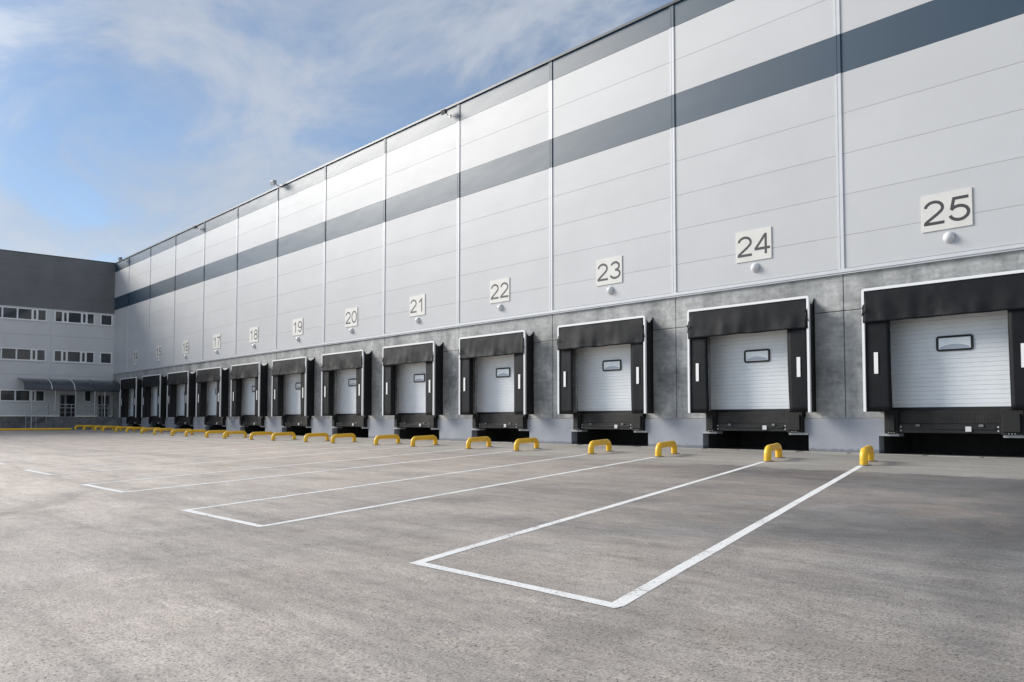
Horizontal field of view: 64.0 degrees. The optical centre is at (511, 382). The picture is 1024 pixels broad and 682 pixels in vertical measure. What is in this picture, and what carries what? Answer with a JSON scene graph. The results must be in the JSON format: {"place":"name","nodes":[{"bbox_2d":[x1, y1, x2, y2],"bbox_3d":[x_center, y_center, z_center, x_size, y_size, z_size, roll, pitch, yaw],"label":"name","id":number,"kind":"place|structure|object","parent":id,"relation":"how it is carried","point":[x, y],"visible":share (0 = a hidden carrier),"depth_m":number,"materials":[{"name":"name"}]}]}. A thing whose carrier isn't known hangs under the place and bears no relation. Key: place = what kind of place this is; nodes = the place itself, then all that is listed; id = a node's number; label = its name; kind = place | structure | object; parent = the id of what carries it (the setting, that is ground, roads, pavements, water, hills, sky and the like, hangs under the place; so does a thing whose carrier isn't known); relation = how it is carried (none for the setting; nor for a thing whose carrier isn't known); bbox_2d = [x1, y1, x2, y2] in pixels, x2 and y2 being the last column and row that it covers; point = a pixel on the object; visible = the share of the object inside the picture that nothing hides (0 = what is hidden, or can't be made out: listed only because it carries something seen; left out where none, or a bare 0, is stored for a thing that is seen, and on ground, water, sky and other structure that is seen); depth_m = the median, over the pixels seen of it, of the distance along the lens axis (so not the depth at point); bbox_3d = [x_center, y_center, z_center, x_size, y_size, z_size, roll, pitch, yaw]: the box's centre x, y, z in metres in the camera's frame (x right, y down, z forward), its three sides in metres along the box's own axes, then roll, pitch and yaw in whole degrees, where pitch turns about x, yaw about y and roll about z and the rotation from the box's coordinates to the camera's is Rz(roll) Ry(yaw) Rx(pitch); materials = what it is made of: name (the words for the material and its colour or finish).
{"place":"outdoors","nodes":[
{"label":"outdoors","id":0,"kind":"place"},
{"bbox_2d":[0,0,673,262],"label":"sky","id":1,"kind":"structure","parent":0,"point":[127,126],"materials":[{"name":"blue"}]},
{"bbox_2d":[0,429,1023,681],"bbox_3d":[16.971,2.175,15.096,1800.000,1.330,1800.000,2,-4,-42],"label":"ground","id":2,"kind":"structure","parent":0,"point":[898,567],"depth_m":7.38,"materials":[{"name":"grey asphalt"}]},
{"bbox_2d":[0,428,70,430],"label":"guard rail","id":3,"kind":"object","parent":2,"relation":"on","point":[4,429],"visible":0.93,"depth_m":65.26,"materials":[{"name":"yellow paint"}]},
{"bbox_2d":[0,249,115,427],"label":"office block","id":4,"kind":"structure","parent":2,"relation":"on","point":[57,314],"depth_m":71.96,"materials":[{"name":"grey metal"}]},
{"bbox_2d":[0,389,44,401],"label":"window","id":5,"kind":"structure","parent":4,"relation":"in","point":[6,395],"depth_m":70.19,"materials":[{"name":"white"}]},
{"bbox_2d":[0,347,45,361],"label":"window","id":6,"kind":"structure","parent":4,"relation":"in","point":[6,353],"depth_m":70.36,"materials":[{"name":"white"}]},
{"bbox_2d":[0,306,46,321],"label":"window","id":7,"kind":"structure","parent":4,"relation":"in","point":[13,313],"depth_m":70.50,"materials":[{"name":"white"}]},
{"bbox_2d":[59,394,74,416],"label":"entrance door","id":8,"kind":"structure","parent":4,"relation":"in","point":[64,410],"depth_m":72.45,"materials":[{"name":"grey glass"}]},
{"bbox_2d":[53,350,94,363],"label":"window","id":9,"kind":"structure","parent":4,"relation":"in","point":[60,356],"depth_m":73.02,"materials":[{"name":"white glass"}]},
{"bbox_2d":[54,310,94,324],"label":"window","id":10,"kind":"structure","parent":4,"relation":"in","point":[68,317],"depth_m":73.16,"materials":[{"name":"white"}]},
{"bbox_2d":[84,391,90,401],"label":"window","id":11,"kind":"structure","parent":4,"relation":"in","point":[87,394],"depth_m":73.59,"materials":[{"name":"white"}]},
{"bbox_2d":[97,395,109,416],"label":"entrance door","id":12,"kind":"structure","parent":4,"relation":"in","point":[100,403],"depth_m":74.39,"materials":[{"name":"grey glass"}]},
{"bbox_2d":[100,314,112,326],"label":"window","id":13,"kind":"structure","parent":4,"relation":"in","point":[105,320],"depth_m":74.93,"materials":[{"name":"white"}]},
{"bbox_2d":[100,352,112,364],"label":"window","id":14,"kind":"structure","parent":4,"relation":"in","point":[105,358],"depth_m":74.79,"materials":[{"name":"white"}]},
{"bbox_2d":[24,417,121,429],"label":"entrance landing","id":15,"kind":"object","parent":2,"relation":"on","point":[61,422],"visible":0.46,"depth_m":70.43,"materials":[{"name":"concrete"}]},
{"bbox_2d":[25,404,108,427],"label":"handrail","id":16,"kind":"object","parent":15,"relation":"on","point":[54,410],"visible":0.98,"depth_m":69.40,"materials":[{"name":"grey"}]},
{"bbox_2d":[20,378,119,427],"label":"canopy","id":17,"kind":"object","parent":15,"relation":"on","point":[55,385],"visible":0.9,"depth_m":70.60,"materials":[{"name":"galvanised steel"},{"name":"tinted polycarbonate"}]},
{"bbox_2d":[12,438,202,448],"bbox_3d":[-20.344,3.000,39.993,2.506,0.285,14.793,-2,-3,30],"label":"bay marking","id":18,"kind":"object","parent":2,"relation":"on","point":[98,444],"visible":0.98,"depth_m":39.83,"materials":[{"name":"white paint"}]},
{"bbox_2d":[102,426,121,430],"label":"wheel guard","id":19,"kind":"object","parent":2,"relation":"on","point":[103,428],"visible":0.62,"depth_m":62.56,"materials":[{"name":"yellow paint"}]},
{"bbox_2d":[115,426,136,431],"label":"wheel guard","id":20,"kind":"object","parent":2,"relation":"on","point":[122,427],"visible":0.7,"depth_m":60.30,"materials":[{"name":"yellow paint"}]},
{"bbox_2d":[1,440,256,454],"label":"bay marking","id":21,"kind":"object","parent":2,"relation":"on","point":[119,446],"visible":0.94,"depth_m":34.61,"materials":[{"name":"white paint"}]},
{"bbox_2d":[125,427,146,432],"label":"wheel guard","id":22,"kind":"object","parent":2,"relation":"on","point":[127,429],"visible":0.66,"depth_m":58.33,"materials":[{"name":"yellow paint"}]},
{"bbox_2d":[140,427,161,433],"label":"wheel guard","id":23,"kind":"object","parent":2,"relation":"on","point":[142,430],"visible":0.63,"depth_m":55.84,"materials":[{"name":"yellow paint"}]},
{"bbox_2d":[0,442,327,463],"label":"bay marking","id":24,"kind":"object","parent":2,"relation":"on","point":[147,451],"visible":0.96,"depth_m":29.63,"materials":[{"name":"white paint"}]},
{"bbox_2d":[152,428,175,434],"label":"wheel guard","id":25,"kind":"object","parent":2,"relation":"on","point":[162,429],"visible":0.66,"depth_m":54.09,"materials":[{"name":"yellow paint"}]},
{"bbox_2d":[169,429,192,435],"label":"wheel guard","id":26,"kind":"object","parent":2,"relation":"on","point":[177,430],"visible":0.65,"depth_m":51.61,"materials":[{"name":"yellow paint"}]},
{"bbox_2d":[183,429,206,436],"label":"wheel guard","id":27,"kind":"object","parent":2,"relation":"on","point":[195,430],"visible":0.76,"depth_m":49.97,"materials":[{"name":"yellow paint"}]},
{"bbox_2d":[25,445,400,474],"bbox_3d":[-8.315,2.389,26.483,2.617,0.269,15.026,-1,-3,29],"label":"bay marking","id":28,"kind":"object","parent":2,"relation":"on","point":[180,464],"visible":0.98,"depth_m":23.55,"materials":[{"name":"white paint"}]},
{"bbox_2d":[204,430,230,437],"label":"wheel guard","id":29,"kind":"object","parent":2,"relation":"on","point":[213,431],"visible":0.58,"depth_m":47.48,"materials":[{"name":"yellow paint"}]},
{"bbox_2d":[221,431,247,438],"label":"wheel guard","id":30,"kind":"object","parent":2,"relation":"on","point":[234,432],"visible":0.91,"depth_m":45.78,"materials":[{"name":"yellow paint"}]},
{"bbox_2d":[249,431,275,439],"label":"wheel guard","id":31,"kind":"object","parent":2,"relation":"on","point":[252,434],"visible":0.72,"depth_m":43.10,"materials":[{"name":"yellow paint"}]},
{"bbox_2d":[270,432,297,440],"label":"wheel guard","id":32,"kind":"object","parent":2,"relation":"on","point":[293,434],"visible":0.89,"depth_m":41.32,"materials":[{"name":"yellow paint"}]},
{"bbox_2d":[81,449,510,492],"bbox_3d":[-4.310,2.178,21.881,2.555,0.273,15.223,-1,-3,29],"label":"bay marking","id":33,"kind":"object","parent":2,"relation":"on","point":[253,478],"visible":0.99,"depth_m":18.38,"materials":[{"name":"white paint"}]},
{"bbox_2d":[304,433,330,441],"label":"wheel guard","id":34,"kind":"object","parent":2,"relation":"on","point":[326,435],"visible":0.9,"depth_m":38.79,"materials":[{"name":"yellow paint"}]},
{"bbox_2d":[331,433,357,442],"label":"wheel guard","id":35,"kind":"object","parent":2,"relation":"on","point":[334,436],"visible":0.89,"depth_m":36.95,"materials":[{"name":"yellow paint"}]},
{"bbox_2d":[374,434,400,444],"bbox_3d":[-5.238,2.456,34.407,0.350,0.503,1.850,-1,-2,29],"label":"wheel guard","id":36,"kind":"object","parent":2,"relation":"on","point":[390,436],"visible":0.94,"depth_m":34.32,"materials":[{"name":"yellow paint"}]},
{"bbox_2d":[181,454,653,526],"bbox_3d":[-0.395,1.970,17.341,2.520,0.277,15.489,-1,-3,29],"label":"bay marking","id":37,"kind":"object","parent":2,"relation":"on","point":[223,518],"visible":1,"depth_m":12.97,"materials":[{"name":"white paint"}]},
{"bbox_2d":[408,435,439,446],"bbox_3d":[-3.470,2.365,32.441,0.350,0.503,1.850,-2,-2,30],"label":"wheel guard","id":38,"kind":"object","parent":2,"relation":"on","point":[426,437],"visible":0.93,"depth_m":32.36,"materials":[{"name":"yellow paint"}]},
{"bbox_2d":[464,436,493,448],"bbox_3d":[-1.207,2.247,29.896,0.350,0.503,1.850,-1,-2,28],"label":"wheel guard","id":39,"kind":"object","parent":2,"relation":"on","point":[487,439],"visible":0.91,"depth_m":29.71,"materials":[{"name":"yellow paint"}]},
{"bbox_2d":[512,437,541,450],"bbox_3d":[0.506,2.159,27.987,0.350,0.503,1.850,-1,-2,28],"label":"wheel guard","id":40,"kind":"object","parent":2,"relation":"on","point":[526,440],"visible":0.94,"depth_m":27.80,"materials":[{"name":"yellow paint"}]},
{"bbox_2d":[113,0,1023,454],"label":"warehouse","id":41,"kind":"structure","parent":2,"relation":"on","point":[669,150],"depth_m":28.57,"materials":[{"name":"silver metal"}]},
{"bbox_2d":[119,377,141,416],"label":"dock shelter","id":42,"kind":"object","parent":41,"relation":"attached to","point":[126,384],"visible":0.98,"depth_m":69.33,"materials":[{"name":"black plastic"}]},
{"bbox_2d":[130,388,133,416],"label":"dock door","id":43,"kind":"structure","parent":41,"relation":"in","point":[131,390],"depth_m":71.35,"materials":[{"name":"white metal"}]},
{"bbox_2d":[126,417,140,424],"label":"dock leveller","id":44,"kind":"object","parent":41,"relation":"attached to","point":[133,420],"visible":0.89,"depth_m":70.37,"materials":[{"name":"black metal"}]},
{"bbox_2d":[133,350,137,361],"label":"number sign","id":45,"kind":"object","parent":41,"relation":"attached to","point":[135,355],"visible":1,"depth_m":70.40,"materials":[{"name":"grey"}]},
{"bbox_2d":[141,374,166,416],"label":"dock shelter","id":46,"kind":"object","parent":41,"relation":"attached to","point":[159,381],"visible":1,"depth_m":64.76,"materials":[{"name":"black fabric"}]},
{"bbox_2d":[152,386,156,416],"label":"dock door","id":47,"kind":"structure","parent":41,"relation":"in","point":[154,406],"depth_m":66.97,"materials":[{"name":"white metal"}]},
{"bbox_2d":[148,417,165,425],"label":"dock leveller","id":48,"kind":"object","parent":41,"relation":"attached to","point":[156,420],"visible":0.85,"depth_m":65.95,"materials":[{"name":"black metal"}]},
{"bbox_2d":[156,345,161,357],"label":"number sign","id":49,"kind":"object","parent":41,"relation":"attached to","point":[158,351],"visible":1,"depth_m":66.00,"materials":[{"name":"grey plastic"}]},
{"bbox_2d":[166,371,195,416],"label":"dock shelter","id":50,"kind":"object","parent":41,"relation":"attached to","point":[186,378],"visible":1,"depth_m":60.30,"materials":[{"name":"black fabric"}]},
{"bbox_2d":[178,384,184,415],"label":"dock door","id":51,"kind":"structure","parent":41,"relation":"in","point":[181,398],"depth_m":62.53,"materials":[{"name":"white metal"}]},
{"bbox_2d":[174,416,193,425],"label":"dock leveller","id":52,"kind":"object","parent":41,"relation":"attached to","point":[180,420],"visible":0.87,"depth_m":61.71,"materials":[{"name":"black metal"}]},
{"bbox_2d":[182,340,188,353],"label":"number sign","id":53,"kind":"object","parent":41,"relation":"attached to","point":[185,347],"visible":1,"depth_m":61.74,"materials":[{"name":"grey"}]},
{"bbox_2d":[196,367,228,416],"bbox_3d":[-20.900,0.717,57.004,0.718,3.380,4.281,2,-4,-42],"label":"dock shelter","id":54,"kind":"object","parent":41,"relation":"attached to","point":[220,375],"visible":1,"depth_m":55.99,"materials":[{"name":"black plastic"}]},
{"bbox_2d":[208,381,216,415],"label":"dock door","id":55,"kind":"structure","parent":41,"relation":"in","point":[212,398],"depth_m":58.05,"materials":[{"name":"white metal"}]},
{"bbox_2d":[204,416,225,426],"bbox_3d":[-20.459,2.738,57.486,1.100,0.722,3.726,2,-4,-42],"label":"dock leveller","id":56,"kind":"object","parent":41,"relation":"attached to","point":[211,420],"visible":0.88,"depth_m":57.28,"materials":[{"name":"black metal"}]},
{"bbox_2d":[213,334,220,348],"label":"number sign","id":57,"kind":"object","parent":41,"relation":"attached to","point":[216,341],"visible":1,"depth_m":57.30,"materials":[{"name":"grey"}]},
{"bbox_2d":[230,362,267,416],"bbox_3d":[-16.899,0.510,52.537,0.718,3.380,4.281,2,-4,-42],"label":"dock shelter","id":58,"kind":"object","parent":41,"relation":"attached to","point":[258,371],"visible":1,"depth_m":51.57,"materials":[{"name":"black plastic"}]},
{"bbox_2d":[243,378,254,415],"bbox_3d":[-16.603,0.745,52.906,0.095,2.865,3.350,2,-4,-42],"label":"dock door","id":59,"kind":"structure","parent":41,"relation":"in","point":[249,383],"depth_m":53.49,"materials":[{"name":"white metal"}]},
{"bbox_2d":[239,416,264,426],"bbox_3d":[-16.459,2.531,53.019,1.100,0.722,3.726,2,-4,-42],"label":"dock leveller","id":60,"kind":"object","parent":41,"relation":"attached to","point":[250,420],"visible":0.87,"depth_m":52.74,"materials":[{"name":"black metal"}]},
{"bbox_2d":[249,327,257,342],"bbox_3d":[-16.679,-3.057,52.886,0.027,0.980,1.260,2,-4,-42],"label":"number sign","id":61,"kind":"object","parent":41,"relation":"attached to","point":[253,337],"visible":1,"depth_m":52.88,"materials":[{"name":"grey plastic"}]},
{"bbox_2d":[270,180,280,187],"bbox_3d":[-14.567,-12.222,50.514,0.613,0.406,0.438,2,-4,-42],"label":"floodlight","id":62,"kind":"object","parent":41,"relation":"attached to","point":[273,182],"visible":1,"depth_m":50.32,"materials":[{"name":"grey metal"}]},
{"bbox_2d":[271,356,314,415],"bbox_3d":[-12.888,0.303,48.053,0.723,3.380,4.281,2,-4,-42],"label":"dock shelter","id":63,"kind":"object","parent":41,"relation":"attached to","point":[304,366],"visible":1,"depth_m":47.06,"materials":[{"name":"black plastic"}]},
{"bbox_2d":[285,374,300,415],"bbox_3d":[-12.589,0.538,48.424,0.095,2.865,3.350,2,-4,-42],"label":"dock door","id":64,"kind":"structure","parent":41,"relation":"in","point":[293,381],"depth_m":48.95,"materials":[{"name":"white metal"}]},
{"bbox_2d":[281,415,311,427],"bbox_3d":[-12.445,2.323,48.537,1.100,0.722,3.726,2,-4,-42],"label":"dock leveller","id":65,"kind":"object","parent":41,"relation":"attached to","point":[293,420],"visible":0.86,"depth_m":48.22,"materials":[{"name":"black metal"}]},
{"bbox_2d":[293,318,302,335],"bbox_3d":[-12.666,-3.265,48.404,0.027,0.980,1.260,2,-4,-42],"label":"number sign","id":66,"kind":"object","parent":41,"relation":"attached to","point":[297,326],"visible":1,"depth_m":48.34,"materials":[{"name":"grey"}]},
{"bbox_2d":[336,369,355,414],"bbox_3d":[-8.536,0.328,43.897,0.095,2.865,3.350,2,-4,-42],"label":"dock door","id":67,"kind":"structure","parent":41,"relation":"in","point":[346,379],"depth_m":44.34,"materials":[{"name":"white metal"}]},
{"bbox_2d":[321,350,371,415],"bbox_3d":[-8.832,0.093,43.528,0.718,3.380,4.281,2,-4,-42],"label":"dock shelter","id":68,"kind":"object","parent":41,"relation":"attached to","point":[360,361],"visible":1,"depth_m":42.54,"materials":[{"name":"black plastic"}]},
{"bbox_2d":[332,415,367,428],"bbox_3d":[-8.392,2.114,44.010,1.100,0.722,3.726,2,-4,-42],"label":"dock leveller","id":69,"kind":"object","parent":41,"relation":"attached to","point":[348,420],"visible":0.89,"depth_m":43.68,"materials":[{"name":"black metal"}]},
{"bbox_2d":[345,307,357,326],"bbox_3d":[-8.613,-3.474,43.877,0.027,0.980,1.260,2,-4,-42],"label":"number sign","id":70,"kind":"object","parent":41,"relation":"attached to","point":[351,316],"visible":1,"depth_m":43.84,"materials":[{"name":"grey plastic"}]},
{"bbox_2d":[382,341,442,414],"bbox_3d":[-4.766,-0.117,38.986,0.718,3.380,4.281,2,-4,-42],"label":"dock shelter","id":71,"kind":"object","parent":41,"relation":"attached to","point":[430,353],"visible":1,"depth_m":38.12,"materials":[{"name":"black plastic"}]},
{"bbox_2d":[399,362,425,413],"bbox_3d":[-4.469,0.118,39.355,0.095,2.865,3.350,2,-4,-42],"label":"dock door","id":72,"kind":"structure","parent":41,"relation":"in","point":[412,377],"depth_m":39.72,"materials":[{"name":"white metal"}]},
{"bbox_2d":[394,414,438,429],"bbox_3d":[-4.325,1.903,39.468,1.100,0.722,3.726,2,-4,-42],"label":"dock leveller","id":73,"kind":"object","parent":41,"relation":"attached to","point":[413,420],"visible":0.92,"depth_m":39.14,"materials":[{"name":"black metal"}]},
{"bbox_2d":[410,294,424,316],"bbox_3d":[-4.546,-3.685,39.335,0.027,0.980,1.260,2,-4,-42],"label":"number sign","id":74,"kind":"object","parent":41,"relation":"attached to","point":[417,305],"visible":1,"depth_m":39.30,"materials":[{"name":"grey"}]},
{"bbox_2d":[441,109,450,117],"bbox_3d":[-3.033,-12.402,37.749,0.432,0.286,0.308,2,-4,-42],"label":"floodlight","id":75,"kind":"object","parent":41,"relation":"attached to","point":[443,111],"visible":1,"depth_m":37.62,"materials":[{"name":"grey metal"}]},
{"bbox_2d":[458,330,533,414],"bbox_3d":[-0.699,-0.327,34.445,0.718,3.380,4.281,2,-4,-42],"label":"dock shelter","id":76,"kind":"object","parent":41,"relation":"attached to","point":[515,343],"visible":1,"depth_m":33.56,"materials":[{"name":"black plastic"}]},
{"bbox_2d":[471,413,528,430],"bbox_3d":[-0.258,1.693,34.927,1.100,0.722,3.726,2,-4,-42],"label":"dock leveller","id":77,"kind":"object","parent":41,"relation":"attached to","point":[517,421],"visible":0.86,"depth_m":34.57,"materials":[{"name":"black metal"}]},
{"bbox_2d":[490,277,509,303],"bbox_3d":[-0.525,-3.893,34.846,0.027,0.980,1.260,2,-4,-42],"label":"number sign","id":78,"kind":"object","parent":41,"relation":"attached to","point":[499,290],"visible":1,"depth_m":34.81,"materials":[{"name":"grey"}]},
{"bbox_2d":[477,348,523,413],"bbox_3d":[-0.402,-0.093,34.814,0.095,2.865,3.350,2,-4,-42],"label":"dock door","id":79,"kind":"structure","parent":41,"relation":"in","point":[495,374],"depth_m":35.11,"materials":[{"name":"white metal"}]},
{"bbox_2d":[578,344,631,412],"bbox_3d":[3.665,-0.303,30.272,0.095,2.865,3.350,2,-4,-42],"label":"dock door","id":80,"kind":"structure","parent":41,"relation":"in","point":[604,373],"depth_m":30.47,"materials":[{"name":"white metal"}]},
{"bbox_2d":[557,315,653,413],"bbox_3d":[3.367,-0.538,29.902,0.719,3.380,4.281,2,-4,-42],"label":"dock shelter","id":81,"kind":"object","parent":41,"relation":"attached to","point":[635,333],"visible":1,"depth_m":29.12,"materials":[{"name":"black plastic"}]},
{"bbox_2d":[596,255,621,285],"bbox_3d":[3.588,-4.105,30.252,0.027,0.980,1.260,2,-4,-42],"label":"number sign","id":82,"kind":"object","parent":41,"relation":"attached to","point":[608,270],"visible":1,"depth_m":30.24,"materials":[{"name":"grey plastic"}]},
{"bbox_2d":[571,412,647,432],"bbox_3d":[3.808,1.483,30.385,1.100,0.722,3.726,2,-4,-42],"label":"dock leveller","id":83,"kind":"object","parent":41,"relation":"attached to","point":[619,421],"visible":0.94,"depth_m":30.00,"materials":[{"name":"black metal"}]},
{"bbox_2d":[607,286,613,293],"bbox_3d":[3.580,-3.389,30.144,0.138,0.306,0.306,2,-4,-42],"label":"wall lamp","id":84,"kind":"object","parent":41,"relation":"attached to","point":[610,289],"visible":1,"depth_m":30.08,"materials":[{"name":"grey metal"}]},
{"bbox_2d":[710,330,789,411],"bbox_3d":[7.678,-0.510,25.790,0.095,2.865,3.350,2,-4,-42],"label":"dock door","id":85,"kind":"structure","parent":41,"relation":"in","point":[749,372],"depth_m":25.92,"materials":[{"name":"white metal"}]},
{"bbox_2d":[687,296,815,412],"bbox_3d":[7.381,-0.745,25.421,0.718,3.380,4.281,2,-4,-42],"label":"dock shelter","id":86,"kind":"object","parent":41,"relation":"attached to","point":[794,317],"visible":1,"depth_m":24.77,"materials":[{"name":"black plastic"}]},
{"bbox_2d":[736,226,771,263],"bbox_3d":[7.601,-4.313,25.769,0.028,0.980,1.260,2,-4,-42],"label":"number sign","id":87,"kind":"object","parent":41,"relation":"attached to","point":[754,245],"visible":1,"depth_m":25.74,"materials":[{"name":"grey plastic"}]},
{"bbox_2d":[751,263,759,272],"bbox_3d":[7.593,-3.597,25.662,0.138,0.306,0.306,2,-4,-42],"label":"wall lamp","id":88,"kind":"object","parent":41,"relation":"attached to","point":[755,267],"visible":1,"depth_m":25.61,"materials":[{"name":"grey metal"}]},
{"bbox_2d":[703,411,808,434],"bbox_3d":[7.822,1.275,25.903,1.100,0.722,3.726,2,-4,-42],"label":"dock leveller","id":89,"kind":"object","parent":41,"relation":"attached to","point":[788,421],"visible":0.94,"depth_m":25.50,"materials":[{"name":"black metal"}]},
{"bbox_2d":[861,269,1023,411],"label":"dock shelter","id":90,"kind":"object","parent":41,"relation":"attached to","point":[882,307],"visible":1,"depth_m":21.21,"materials":[{"name":"black plastic"}]},
{"bbox_2d":[921,187,972,232],"bbox_3d":[11.415,-4.510,21.511,0.028,0.980,1.260,2,-4,-42],"label":"number sign","id":91,"kind":"object","parent":41,"relation":"attached to","point":[947,210],"visible":1,"depth_m":21.48,"materials":[{"name":"grey"}]},
{"bbox_2d":[943,232,954,242],"bbox_3d":[11.407,-3.794,21.403,0.138,0.306,0.306,2,-4,-42],"label":"wall lamp","id":92,"kind":"object","parent":41,"relation":"attached to","point":[948,237],"visible":1,"depth_m":21.36,"materials":[{"name":"grey metal"}]},
{"bbox_2d":[890,310,1010,409],"bbox_3d":[11.552,-0.711,21.464,0.095,2.865,3.350,2,-4,-42],"label":"dock door","id":93,"kind":"structure","parent":41,"relation":"in","point":[951,362],"depth_m":21.46,"materials":[{"name":"white metal"}]},
{"bbox_2d":[879,409,1023,437],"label":"dock leveller","id":94,"kind":"object","parent":41,"relation":"attached to","point":[1007,423],"visible":0.94,"depth_m":21.17,"materials":[{"name":"black paint"}]},
{"bbox_2d":[131,429,1023,458],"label":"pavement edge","id":95,"kind":"object","parent":2,"relation":"on","point":[734,449],"visible":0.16,"depth_m":25.32,"materials":[{"name":"grey concrete"}]},
{"bbox_2d":[586,439,613,453],"bbox_3d":[2.746,2.043,25.482,0.350,0.503,1.850,-1,-2,28],"label":"wheel guard","id":96,"kind":"object","parent":2,"relation":"on","point":[606,442],"visible":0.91,"depth_m":25.25,"materials":[{"name":"yellow paint"}]},
{"bbox_2d":[410,462,861,607],"bbox_3d":[3.484,1.768,12.976,2.418,0.278,15.444,-1,-3,29],"label":"bay marking","id":97,"kind":"object","parent":2,"relation":"on","point":[629,597],"visible":1,"depth_m":7.70,"materials":[{"name":"white paint"}]},
{"bbox_2d":[652,441,679,456],"bbox_3d":[4.451,1.955,23.580,0.350,0.503,1.850,-1,-2,28],"label":"wheel guard","id":98,"kind":"object","parent":2,"relation":"on","point":[661,445],"visible":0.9,"depth_m":23.23,"materials":[{"name":"yellow paint"}]},
{"bbox_2d":[761,443,785,461],"bbox_3d":[6.719,1.838,21.048,0.350,0.503,1.850,-1,-2,28],"label":"wheel guard","id":99,"kind":"object","parent":2,"relation":"on","point":[775,447],"visible":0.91,"depth_m":20.53,"materials":[{"name":"yellow paint"}]},
{"bbox_2d":[856,445,877,465],"bbox_3d":[8.344,1.754,19.236,0.350,0.503,1.850,-1,-2,29],"label":"wheel guard","id":100,"kind":"object","parent":2,"relation":"on","point":[866,454],"visible":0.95,"depth_m":18.62,"materials":[{"name":"yellow paint"}]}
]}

